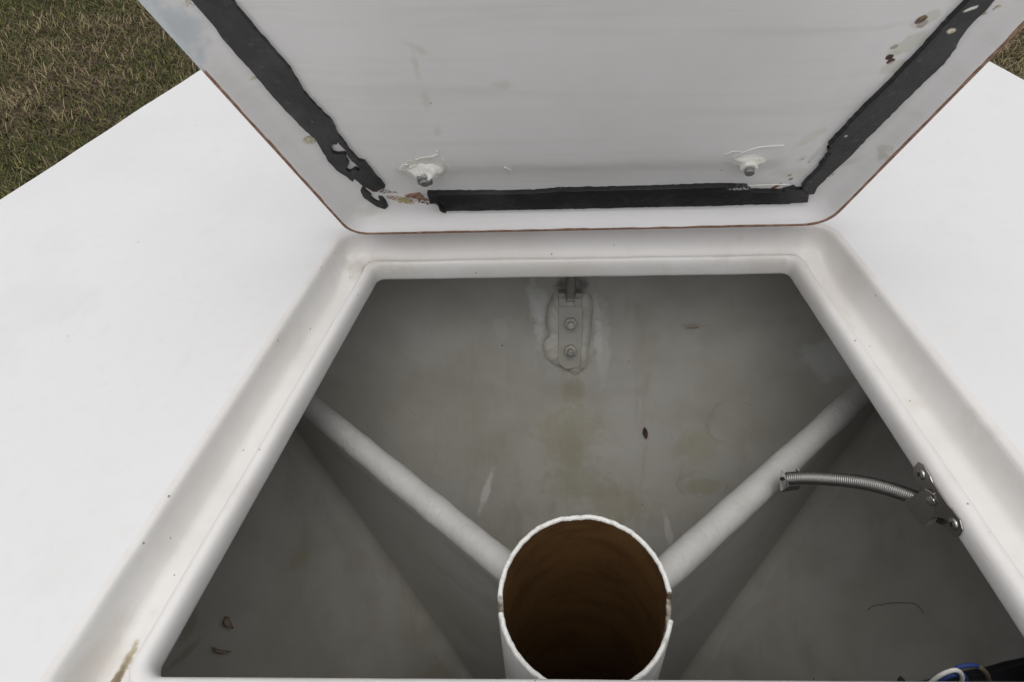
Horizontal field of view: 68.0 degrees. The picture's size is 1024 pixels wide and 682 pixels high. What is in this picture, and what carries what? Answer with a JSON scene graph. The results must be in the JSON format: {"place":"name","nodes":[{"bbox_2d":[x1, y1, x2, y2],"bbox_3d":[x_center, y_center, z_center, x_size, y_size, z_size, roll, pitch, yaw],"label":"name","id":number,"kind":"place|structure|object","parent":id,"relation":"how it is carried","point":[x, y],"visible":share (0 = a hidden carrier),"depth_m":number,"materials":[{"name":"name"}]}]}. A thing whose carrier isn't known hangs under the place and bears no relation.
{"place":"outdoors","nodes":[
{"label":"outdoors","id":0,"kind":"place"},
{"bbox_2d":[0,0,1023,199],"bbox_3d":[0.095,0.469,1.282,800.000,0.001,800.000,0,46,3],"label":"ground","id":1,"kind":"structure","parent":0,"point":[108,97],"depth_m":2.70,"materials":[{"name":"green plant"}]},
{"bbox_2d":[0,0,1023,681],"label":"boat","id":2,"kind":"object","parent":1,"relation":"on","point":[348,340],"visible":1,"depth_m":0.69,"materials":[{"name":"paint"}]},
{"bbox_2d":[212,647,230,653],"bbox_3d":[-0.275,0.292,0.718,0.014,0.018,0.005,0,46,3],"label":"dry stem","id":3,"kind":"object","parent":2,"relation":"in","point":[219,651],"visible":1,"depth_m":0.72,"materials":[{"name":"brown plant"}]},
{"bbox_2d":[223,616,233,628],"bbox_3d":[-0.274,0.271,0.734,0.010,0.012,0.009,0,46,3],"label":"seed scale","id":4,"kind":"object","parent":2,"relation":"in","point":[227,622],"visible":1,"depth_m":0.74,"materials":[{"name":"brown plant"}]},
{"bbox_2d":[643,427,647,438],"bbox_3d":[0.157,0.109,0.896,0.006,0.013,0.009,0,46,3],"label":"leaf","id":5,"kind":"object","parent":2,"relation":"on","point":[645,433],"visible":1,"depth_m":0.90,"materials":[{"name":"brown plant"}]},
{"bbox_2d":[867,602,923,613],"bbox_3d":[0.384,0.268,0.761,0.042,0.043,0.009,24,52,24],"label":"thread","id":6,"kind":"object","parent":2,"relation":"on","point":[896,602],"visible":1,"depth_m":0.76},
{"bbox_2d":[918,657,1023,681],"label":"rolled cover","id":7,"kind":"object","parent":2,"relation":"in","point":[1012,670],"visible":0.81,"depth_m":0.53,"materials":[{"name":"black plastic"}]},
{"bbox_2d":[897,676,905,681],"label":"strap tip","id":8,"kind":"object","parent":7,"relation":"on","point":[900,679],"visible":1,"depth_m":0.52,"materials":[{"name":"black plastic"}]},
{"bbox_2d":[928,668,964,681],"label":"cord","id":9,"kind":"object","parent":7,"relation":"on","point":[937,677],"visible":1,"depth_m":0.50,"materials":[{"name":"white plastic"}]},
{"bbox_2d":[936,672,968,681],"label":"cord","id":10,"kind":"object","parent":7,"relation":"on","point":[948,677],"visible":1,"depth_m":0.51,"materials":[{"name":"blue plastic"}]},
{"bbox_2d":[953,663,979,668],"bbox_3d":[0.305,0.222,0.513,0.020,0.009,0.007,0,46,3],"label":"cord","id":11,"kind":"object","parent":7,"relation":"on","point":[967,665],"visible":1,"depth_m":0.51,"materials":[{"name":"blue plastic"}]},
{"bbox_2d":[977,665,991,681],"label":"cord","id":12,"kind":"object","parent":7,"relation":"on","point":[985,672],"visible":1,"depth_m":0.52,"materials":[{"name":"beige plastic"}]}
]}

